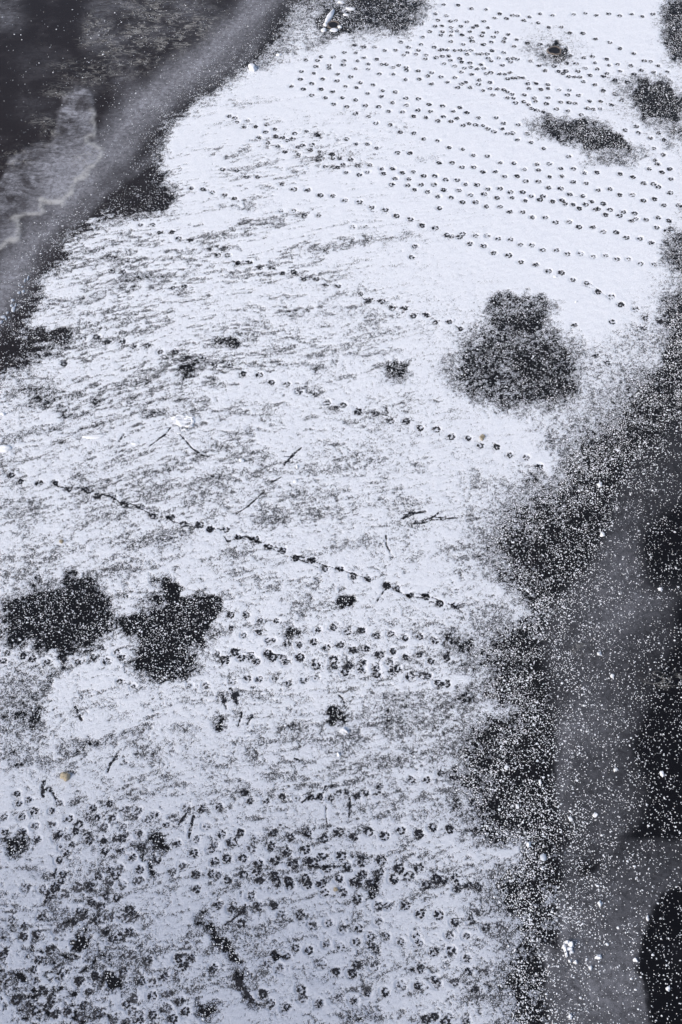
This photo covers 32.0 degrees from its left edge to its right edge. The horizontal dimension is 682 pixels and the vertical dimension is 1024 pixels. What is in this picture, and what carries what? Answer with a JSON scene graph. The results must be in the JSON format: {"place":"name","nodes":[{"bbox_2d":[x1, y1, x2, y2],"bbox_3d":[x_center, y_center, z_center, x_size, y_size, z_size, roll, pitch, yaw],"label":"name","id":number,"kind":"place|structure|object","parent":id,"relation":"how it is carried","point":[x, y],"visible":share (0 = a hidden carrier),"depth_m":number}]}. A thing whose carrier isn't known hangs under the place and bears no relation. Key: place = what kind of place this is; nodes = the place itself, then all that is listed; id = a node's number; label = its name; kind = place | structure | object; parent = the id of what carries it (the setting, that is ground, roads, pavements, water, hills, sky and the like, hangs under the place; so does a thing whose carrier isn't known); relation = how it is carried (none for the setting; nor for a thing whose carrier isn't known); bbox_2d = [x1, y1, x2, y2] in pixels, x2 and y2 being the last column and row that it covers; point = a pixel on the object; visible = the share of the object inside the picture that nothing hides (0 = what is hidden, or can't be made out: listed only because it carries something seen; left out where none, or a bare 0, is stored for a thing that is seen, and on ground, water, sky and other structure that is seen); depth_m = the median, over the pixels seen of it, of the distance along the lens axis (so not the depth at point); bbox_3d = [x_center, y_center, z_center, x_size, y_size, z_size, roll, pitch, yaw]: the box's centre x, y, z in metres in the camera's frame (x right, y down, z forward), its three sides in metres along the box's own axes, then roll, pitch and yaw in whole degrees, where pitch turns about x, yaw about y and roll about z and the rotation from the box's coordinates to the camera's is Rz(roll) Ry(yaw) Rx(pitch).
{"place":"outdoors","nodes":[
{"label":"outdoors","id":0,"kind":"place"},
{"bbox_2d":[60,772,70,780],"bbox_3d":[-2.013,1.927,8.705,0.088,0.056,0.080,32,60,21],"label":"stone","id":1,"kind":"object","parent":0,"point":[64,776],"visible":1,"depth_m":8.70},
{"bbox_2d":[0,0,681,1023],"bbox_3d":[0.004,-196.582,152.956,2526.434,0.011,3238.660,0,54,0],"label":"ice","id":2,"kind":"structure","parent":0,"point":[74,150],"depth_m":9.75},
{"bbox_2d":[325,9,334,22],"bbox_3d":[-0.139,-6.046,14.512,0.071,0.030,0.369,13,55,9],"label":"snow lump","id":3,"kind":"object","parent":2,"relation":"on","point":[329,16],"visible":1,"depth_m":14.49},
{"bbox_2d":[0,0,681,1023],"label":"snow","id":4,"kind":"structure","parent":2,"relation":"on","point":[368,480],"depth_m":10.31},
{"bbox_2d":[0,950,8,958],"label":"paw print","id":5,"kind":"object","parent":4,"relation":"on","point":[1,953],"visible":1,"depth_m":7.98},
{"bbox_2d":[0,445,11,451],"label":"snow lump","id":6,"kind":"object","parent":4,"relation":"on","point":[5,448],"visible":1,"depth_m":10.52},
{"bbox_2d":[10,994,21,1004],"bbox_3d":[-2.133,3.200,7.806,0.072,0.002,0.072,16,56,11],"label":"paw print","id":7,"kind":"object","parent":4,"relation":"on","point":[18,1001],"visible":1,"depth_m":7.81},
{"bbox_2d":[19,933,27,940],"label":"paw print","id":8,"kind":"object","parent":4,"relation":"on","point":[21,936],"visible":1,"depth_m":8.05},
{"bbox_2d":[30,1006,38,1015],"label":"paw print","id":9,"kind":"object","parent":4,"relation":"on","point":[33,1012],"visible":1,"depth_m":7.76},
{"bbox_2d":[34,956,42,964],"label":"paw print","id":10,"kind":"object","parent":4,"relation":"on","point":[36,961],"visible":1,"depth_m":7.95},
{"bbox_2d":[37,986,47,995],"bbox_3d":[-1.962,3.156,7.839,0.072,0.002,0.068,18,56,13],"label":"paw print","id":11,"kind":"object","parent":4,"relation":"on","point":[45,991],"visible":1,"depth_m":7.84},
{"bbox_2d":[41,780,47,797],"bbox_3d":[-2.167,2.021,8.663,0.083,0.002,0.151,0,54,0],"label":"scratch","id":12,"kind":"object","parent":4,"relation":"on","point":[43,790],"visible":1,"depth_m":8.66},
{"bbox_2d":[45,890,53,897],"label":"paw print","id":13,"kind":"object","parent":4,"relation":"on","point":[47,892],"visible":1,"depth_m":8.22},
{"bbox_2d":[45,945,55,954],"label":"paw print","id":14,"kind":"object","parent":4,"relation":"on","point":[48,949],"visible":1,"depth_m":8.00},
{"bbox_2d":[47,992,55,1002],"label":"paw print","id":15,"kind":"object","parent":4,"relation":"on","point":[49,999],"visible":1,"depth_m":7.81},
{"bbox_2d":[50,883,59,891],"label":"paw print","id":16,"kind":"object","parent":4,"relation":"on","point":[57,887],"visible":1,"depth_m":8.24},
{"bbox_2d":[51,1009,60,1018],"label":"paw print","id":17,"kind":"object","parent":4,"relation":"on","point":[53,1014],"visible":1,"depth_m":7.75},
{"bbox_2d":[55,971,63,980],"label":"paw print","id":18,"kind":"object","parent":4,"relation":"on","point":[61,975],"visible":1,"depth_m":7.90},
{"bbox_2d":[75,976,83,986],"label":"paw print","id":19,"kind":"object","parent":4,"relation":"on","point":[77,983],"visible":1,"depth_m":7.87},
{"bbox_2d":[87,899,95,906],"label":"paw print","id":20,"kind":"object","parent":4,"relation":"on","point":[89,902],"visible":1,"depth_m":8.18},
{"bbox_2d":[82,434,104,438],"bbox_3d":[-2.204,-0.673,10.610,0.208,0.024,0.049,-5,54,-3],"label":"snow lump","id":21,"kind":"object","parent":4,"relation":"on","point":[95,436],"visible":1,"depth_m":10.60},
{"bbox_2d":[90,971,98,980],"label":"paw print","id":22,"kind":"object","parent":4,"relation":"on","point":[96,977],"visible":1,"depth_m":7.90},
{"bbox_2d":[92,914,100,924],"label":"paw print","id":23,"kind":"object","parent":4,"relation":"on","point":[98,916],"visible":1,"depth_m":8.11},
{"bbox_2d":[92,1011,101,1019],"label":"paw print","id":24,"kind":"object","parent":4,"relation":"on","point":[95,1013],"visible":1,"depth_m":7.75},
{"bbox_2d":[39,481,178,523],"bbox_3d":[-1.977,-0.106,10.208,1.336,0.002,0.093,15,55,11],"label":"claw drag line","id":25,"kind":"object","parent":4,"relation":"on","point":[137,507],"visible":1,"depth_m":10.21},
{"bbox_2d":[108,935,116,942],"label":"paw print","id":26,"kind":"object","parent":4,"relation":"on","point":[110,940],"visible":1,"depth_m":8.04},
{"bbox_2d":[124,906,133,914],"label":"paw print","id":27,"kind":"object","parent":4,"relation":"on","point":[126,908],"visible":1,"depth_m":8.15},
{"bbox_2d":[136,843,145,851],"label":"paw print","id":28,"kind":"object","parent":4,"relation":"on","point":[142,849],"visible":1,"depth_m":8.41},
{"bbox_2d":[137,978,145,986],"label":"paw print","id":29,"kind":"object","parent":4,"relation":"on","point":[138,981],"visible":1,"depth_m":7.87},
{"bbox_2d":[147,991,156,1000],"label":"paw print","id":30,"kind":"object","parent":4,"relation":"on","point":[149,996],"visible":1,"depth_m":7.82},
{"bbox_2d":[148,1010,156,1019],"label":"paw print","id":31,"kind":"object","parent":4,"relation":"on","point":[150,1013],"visible":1,"depth_m":7.75},
{"bbox_2d":[158,972,168,980],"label":"paw print","id":32,"kind":"object","parent":4,"relation":"on","point":[162,976],"visible":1,"depth_m":7.89},
{"bbox_2d":[168,1014,177,1023],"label":"paw print","id":33,"kind":"object","parent":4,"relation":"on","point":[170,1018],"visible":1,"depth_m":7.74},
{"bbox_2d":[173,953,182,962],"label":"paw print","id":34,"kind":"object","parent":4,"relation":"on","point":[177,956],"visible":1,"depth_m":7.96},
{"bbox_2d":[177,962,186,971],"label":"paw print","id":35,"kind":"object","parent":4,"relation":"on","point":[180,966],"visible":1,"depth_m":7.93},
{"bbox_2d":[170,414,194,434],"bbox_3d":[-1.431,-0.789,10.692,0.234,0.034,0.233,0,54,0],"label":"snow mound","id":36,"kind":"object","parent":4,"relation":"on","point":[184,421],"visible":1,"depth_m":10.71},
{"bbox_2d":[180,1007,189,1016],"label":"paw print","id":37,"kind":"object","parent":4,"relation":"on","point":[182,1012],"visible":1,"depth_m":7.76},
{"bbox_2d":[188,815,196,838],"bbox_3d":[-1.071,2.247,8.499,0.072,0.002,0.185,0,54,0],"label":"scratch","id":38,"kind":"object","parent":4,"relation":"on","point":[192,820],"visible":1,"depth_m":8.51},
{"bbox_2d":[179,434,208,456],"bbox_3d":[-1.314,-0.576,10.550,0.422,0.002,0.064,36,62,23],"label":"scratch","id":39,"kind":"object","parent":4,"relation":"on","point":[192,448],"visible":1,"depth_m":10.54},
{"bbox_2d":[191,871,200,878],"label":"paw print","id":40,"kind":"object","parent":4,"relation":"on","point":[194,874],"visible":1,"depth_m":8.29},
{"bbox_2d":[222,854,231,862],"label":"paw print","id":41,"kind":"object","parent":4,"relation":"on","point":[225,857],"visible":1,"depth_m":8.36},
{"bbox_2d":[226,837,236,847],"bbox_3d":[-0.770,2.342,8.430,0.084,0.002,0.081,1,54,1],"label":"paw print","id":42,"kind":"object","parent":4,"relation":"on","point":[228,842],"visible":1,"depth_m":8.43},
{"bbox_2d":[227,687,239,704],"bbox_3d":[-0.817,1.407,9.110,0.088,0.002,0.182,-13,55,-9],"label":"scratch","id":43,"kind":"object","parent":4,"relation":"on","point":[234,695],"visible":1,"depth_m":9.11},
{"bbox_2d":[224,904,245,925],"bbox_3d":[-0.711,2.757,8.128,0.044,0.002,0.206,38,62,24],"label":"scratch","id":44,"kind":"object","parent":4,"relation":"on","point":[238,914],"visible":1,"depth_m":8.13},
{"bbox_2d":[231,648,238,655],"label":"paw print","id":45,"kind":"object","parent":4,"relation":"on","point":[233,650],"visible":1,"depth_m":9.34},
{"bbox_2d":[186,525,285,552],"bbox_3d":[-0.888,0.222,9.970,0.904,0.002,0.122,14,55,10],"label":"claw drag line","id":46,"kind":"object","parent":4,"relation":"on","point":[250,538],"visible":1,"depth_m":9.97},
{"bbox_2d":[236,828,243,836],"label":"paw print","id":47,"kind":"object","parent":4,"relation":"on","point":[239,831],"visible":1,"depth_m":8.47},
{"bbox_2d":[239,871,247,878],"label":"paw print","id":48,"kind":"object","parent":4,"relation":"on","point":[241,875],"visible":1,"depth_m":8.29},
{"bbox_2d":[233,974,256,1004],"bbox_3d":[-0.638,3.154,7.840,0.071,0.002,0.245,-36,62,-23],"label":"scratch","id":49,"kind":"object","parent":4,"relation":"on","point":[246,992],"visible":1,"depth_m":7.85},
{"bbox_2d":[235,491,264,514],"bbox_3d":[-0.770,-0.072,10.183,0.036,0.002,0.345,38,62,24],"label":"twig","id":50,"kind":"object","parent":4,"relation":"on","point":[247,506],"visible":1,"depth_m":10.18},
{"bbox_2d":[248,63,256,71],"bbox_3d":[-1.032,-5.192,13.876,0.125,0.068,0.130,24,58,17],"label":"snow lump","id":51,"kind":"object","parent":4,"relation":"on","point":[252,67],"visible":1,"depth_m":13.85},
{"bbox_2d":[258,989,266,998],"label":"paw print","id":52,"kind":"object","parent":4,"relation":"on","point":[260,993],"visible":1,"depth_m":7.83},
{"bbox_2d":[263,649,272,656],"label":"paw print","id":53,"kind":"object","parent":4,"relation":"on","point":[265,653],"visible":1,"depth_m":9.32},
{"bbox_2d":[267,653,277,661],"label":"paw print","id":54,"kind":"object","parent":4,"relation":"on","point":[274,659],"visible":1,"depth_m":9.30},
{"bbox_2d":[270,871,278,879],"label":"paw print","id":55,"kind":"object","parent":4,"relation":"on","point":[274,873],"visible":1,"depth_m":8.29},
{"bbox_2d":[270,856,279,865],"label":"paw print","id":56,"kind":"object","parent":4,"relation":"on","point":[277,862],"visible":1,"depth_m":8.35},
{"bbox_2d":[271,878,280,888],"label":"paw print","id":57,"kind":"object","parent":4,"relation":"on","point":[272,880],"visible":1,"depth_m":8.27},
{"bbox_2d":[247,537,318,567],"bbox_3d":[-0.478,0.346,9.880,0.697,0.002,0.038,21,57,15],"label":"claw drag line","id":58,"kind":"object","parent":4,"relation":"on","point":[280,552],"visible":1,"depth_m":9.89},
{"bbox_2d":[281,847,291,857],"bbox_3d":[-0.383,2.402,8.386,0.063,0.002,0.091,35,61,23],"label":"paw print","id":59,"kind":"object","parent":4,"relation":"on","point":[284,852],"visible":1,"depth_m":8.39},
{"bbox_2d":[283,875,292,885],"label":"paw print","id":60,"kind":"object","parent":4,"relation":"on","point":[288,878],"visible":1,"depth_m":8.28},
{"bbox_2d":[283,447,301,465],"bbox_3d":[-0.435,-0.491,10.488,0.057,0.002,0.279,34,61,22],"label":"scratch","id":61,"kind":"object","parent":4,"relation":"on","point":[291,456],"visible":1,"depth_m":10.48},
{"bbox_2d":[287,859,297,869],"bbox_3d":[-0.336,2.469,8.338,0.077,0.002,0.076,0,54,0],"label":"paw print","id":62,"kind":"object","parent":4,"relation":"on","point":[289,863],"visible":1,"depth_m":8.34},
{"bbox_2d":[295,653,304,661],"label":"paw print","id":63,"kind":"object","parent":4,"relation":"on","point":[302,658],"visible":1,"depth_m":9.30},
{"bbox_2d":[297,985,305,994],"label":"paw print","id":64,"kind":"object","parent":4,"relation":"on","point":[304,988],"visible":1,"depth_m":7.84},
{"bbox_2d":[300,845,309,854],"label":"paw print","id":65,"kind":"object","parent":4,"relation":"on","point":[306,852],"visible":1,"depth_m":8.40},
{"bbox_2d":[300,874,309,882],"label":"paw print","id":66,"kind":"object","parent":4,"relation":"on","point":[303,878],"visible":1,"depth_m":8.28},
{"bbox_2d":[279,824,331,845],"bbox_3d":[-0.279,2.288,8.469,0.469,0.002,0.036,19,56,13],"label":"claw drag line","id":67,"kind":"object","parent":4,"relation":"on","point":[303,834],"visible":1,"depth_m":8.47},
{"bbox_2d":[307,857,317,867],"bbox_3d":[-0.200,2.458,8.346,0.089,0.002,0.073,12,55,9],"label":"paw print","id":68,"kind":"object","parent":4,"relation":"on","point":[311,861],"visible":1,"depth_m":8.35},
{"bbox_2d":[311,662,320,669],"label":"paw print","id":69,"kind":"object","parent":4,"relation":"on","point":[318,667],"visible":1,"depth_m":9.26},
{"bbox_2d":[316,879,325,888],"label":"paw print","id":70,"kind":"object","parent":4,"relation":"on","point":[319,884],"visible":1,"depth_m":8.26},
{"bbox_2d":[307,865,340,868],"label":"claw drag line","id":71,"kind":"object","parent":4,"relation":"on","point":[320,867],"visible":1,"depth_m":8.33},
{"bbox_2d":[295,555,370,581],"bbox_3d":[-0.034,0.467,9.792,0.746,0.002,0.060,20,57,14],"label":"claw drag line","id":72,"kind":"object","parent":4,"relation":"on","point":[336,568],"visible":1,"depth_m":9.79},
{"bbox_2d":[327,21,339,28],"bbox_3d":[-0.093,-5.892,14.405,0.154,0.010,0.182,0,54,0],"label":"melt hole","id":73,"kind":"object","parent":4,"relation":"on","point":[332,24],"visible":1,"depth_m":14.41},
{"bbox_2d":[331,967,339,976],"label":"paw print","id":74,"kind":"object","parent":4,"relation":"on","point":[335,969],"visible":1,"depth_m":7.91},
{"bbox_2d":[333,827,343,836],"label":"paw print","id":75,"kind":"object","parent":4,"relation":"on","point":[336,832],"visible":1,"depth_m":8.48},
{"bbox_2d":[335,875,342,882],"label":"paw print","id":76,"kind":"object","parent":4,"relation":"on","point":[338,880],"visible":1,"depth_m":8.28},
{"bbox_2d":[336,852,346,860],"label":"paw print","id":77,"kind":"object","parent":4,"relation":"on","point":[339,855],"visible":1,"depth_m":8.37},
{"bbox_2d":[342,862,350,871],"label":"paw print","id":78,"kind":"object","parent":4,"relation":"on","point":[345,868],"visible":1,"depth_m":8.32},
{"bbox_2d":[347,797,351,817],"bbox_3d":[0.062,2.130,8.584,0.042,0.002,0.157,0,54,0],"label":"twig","id":79,"kind":"object","parent":4,"relation":"on","point":[349,803],"visible":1,"depth_m":8.59},
{"bbox_2d":[347,968,356,978],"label":"paw print","id":80,"kind":"object","parent":4,"relation":"on","point":[353,970],"visible":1,"depth_m":7.90},
{"bbox_2d":[349,877,359,886],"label":"paw print","id":81,"kind":"object","parent":4,"relation":"on","point":[351,881],"visible":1,"depth_m":8.26},
{"bbox_2d":[352,895,361,903],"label":"paw print","id":82,"kind":"object","parent":4,"relation":"on","point":[354,898],"visible":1,"depth_m":8.19},
{"bbox_2d":[356,870,367,878],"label":"paw print","id":83,"kind":"object","parent":4,"relation":"on","point":[360,873],"visible":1,"depth_m":8.29},
{"bbox_2d":[363,827,373,836],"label":"paw print","id":84,"kind":"object","parent":4,"relation":"on","point":[365,831],"visible":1,"depth_m":8.48},
{"bbox_2d":[365,879,372,886],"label":"paw print","id":85,"kind":"object","parent":4,"relation":"on","point":[368,881],"visible":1,"depth_m":8.26},
{"bbox_2d":[376,855,386,865],"bbox_3d":[0.285,2.446,8.355,0.077,0.002,0.074,-4,54,-3],"label":"paw print","id":86,"kind":"object","parent":4,"relation":"on","point":[378,860],"visible":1,"depth_m":8.35},
{"bbox_2d":[379,831,389,840],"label":"paw print","id":87,"kind":"object","parent":4,"relation":"on","point":[382,835],"visible":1,"depth_m":8.46},
{"bbox_2d":[381,988,389,997],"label":"paw print","id":88,"kind":"object","parent":4,"relation":"on","point":[384,993],"visible":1,"depth_m":7.83},
{"bbox_2d":[387,668,397,674],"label":"paw print","id":89,"kind":"object","parent":4,"relation":"on","point":[391,670],"visible":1,"depth_m":9.23},
{"bbox_2d":[389,875,398,884],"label":"paw print","id":90,"kind":"object","parent":4,"relation":"on","point":[393,882],"visible":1,"depth_m":8.27},
{"bbox_2d":[393,863,403,874],"bbox_3d":[0.405,2.497,8.317,0.083,0.002,0.084,12,55,9],"label":"paw print","id":91,"kind":"object","parent":4,"relation":"on","point":[396,868],"visible":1,"depth_m":8.32},
{"bbox_2d":[400,902,410,909],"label":"paw print","id":92,"kind":"object","parent":4,"relation":"on","point":[404,904],"visible":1,"depth_m":8.17},
{"bbox_2d":[389,585,433,602],"bbox_3d":[0.577,0.682,9.636,0.414,0.002,0.060,19,56,13],"label":"claw drag line","id":93,"kind":"object","parent":4,"relation":"on","point":[411,596],"visible":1,"depth_m":9.63},
{"bbox_2d":[400,510,425,520],"bbox_3d":[0.606,0.015,10.120,0.247,0.002,0.092,-20,56,-14],"label":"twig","id":94,"kind":"object","parent":4,"relation":"on","point":[410,513],"visible":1,"depth_m":10.12},
{"bbox_2d":[414,829,423,838],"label":"paw print","id":95,"kind":"object","parent":4,"relation":"on","point":[417,834],"visible":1,"depth_m":8.47},
{"bbox_2d":[414,863,423,873],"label":"paw print","id":96,"kind":"object","parent":4,"relation":"on","point":[415,868],"visible":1,"depth_m":8.32},
{"bbox_2d":[415,909,424,918],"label":"paw print","id":97,"kind":"object","parent":4,"relation":"on","point":[418,914],"visible":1,"depth_m":8.14},
{"bbox_2d":[420,1015,430,1023],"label":"paw print","id":98,"kind":"object","parent":4,"relation":"on","point":[423,1019],"visible":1,"depth_m":7.74},
{"bbox_2d":[430,1012,438,1020],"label":"paw print","id":99,"kind":"object","parent":4,"relation":"on","point":[434,1014],"visible":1,"depth_m":7.75},
{"bbox_2d":[430,873,439,883],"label":"paw print","id":100,"kind":"object","parent":4,"relation":"on","point":[436,876],"visible":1,"depth_m":8.28},
{"bbox_2d":[414,512,457,522],"bbox_3d":[0.797,0.038,10.104,0.390,0.002,0.096,-6,54,-4],"label":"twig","id":101,"kind":"object","parent":4,"relation":"on","point":[437,513],"visible":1,"depth_m":10.09},
{"bbox_2d":[433,910,443,919],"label":"paw print","id":102,"kind":"object","parent":4,"relation":"on","point":[436,914],"visible":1,"depth_m":8.13},
{"bbox_2d":[439,875,446,884],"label":"paw print","id":103,"kind":"object","parent":4,"relation":"on","point":[442,882],"visible":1,"depth_m":8.27},
{"bbox_2d":[440,1017,450,1023],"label":"paw print","id":104,"kind":"object","parent":4,"relation":"on","point":[442,1022],"visible":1,"depth_m":7.73},
{"bbox_2d":[444,825,453,833],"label":"paw print","id":105,"kind":"object","parent":4,"relation":"on","point":[448,827],"visible":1,"depth_m":8.49},
{"bbox_2d":[450,873,459,882],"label":"paw print","id":106,"kind":"object","parent":4,"relation":"on","point":[455,880],"visible":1,"depth_m":8.28},
{"bbox_2d":[451,918,459,926],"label":"paw print","id":107,"kind":"object","parent":4,"relation":"on","point":[455,924],"visible":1,"depth_m":8.10},
{"bbox_2d":[454,883,462,892],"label":"paw print","id":108,"kind":"object","parent":4,"relation":"on","point":[456,887],"visible":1,"depth_m":8.24},
{"bbox_2d":[546,46,561,54],"bbox_3d":[2.524,-5.467,14.097,0.184,0.010,0.178,0,54,0],"label":"melt hole","id":109,"kind":"object","parent":4,"relation":"on","point":[555,50],"visible":1,"depth_m":14.10},
{"bbox_2d":[0,0,681,1023],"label":"snow grains","id":110,"kind":"object","parent":2,"relation":"on","point":[520,696],"visible":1,"depth_m":9.40},
{"bbox_2d":[0,0,681,1023],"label":"snow crumbs","id":111,"kind":"object","parent":2,"relation":"on","point":[514,628],"visible":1,"depth_m":9.42},
{"bbox_2d":[0,3,681,961],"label":"distant paw prints","id":112,"kind":"object","parent":2,"relation":"on","point":[324,569],"visible":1,"depth_m":12.47},
{"bbox_2d":[360,294,459,328],"bbox_3d":[0.663,-1.952,11.550,1.066,0.002,0.079,19,56,13],"label":"claw drag line","id":113,"kind":"object","parent":2,"relation":"on","point":[401,308],"visible":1,"depth_m":11.57},
{"bbox_2d":[397,590,462,613],"bbox_3d":[0.724,0.705,9.620,0.573,0.002,0.085,17,56,12],"label":"claw drag line","id":114,"kind":"object","parent":2,"relation":"on","point":[441,601],"visible":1,"depth_m":9.62},
{"bbox_2d":[540,854,546,860],"bbox_3d":[1.421,2.425,8.361,0.046,0.020,0.054,0,54,0],"label":"ice pebble","id":115,"kind":"object","parent":2,"relation":"on","point":[543,857],"visible":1,"depth_m":8.36},
{"bbox_2d":[562,940,576,963],"bbox_3d":[1.531,2.944,7.969,0.082,0.060,0.158,-5,54,-3],"label":"snow rosette","id":116,"kind":"object","parent":2,"relation":"on","point":[570,944],"visible":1,"depth_m":7.99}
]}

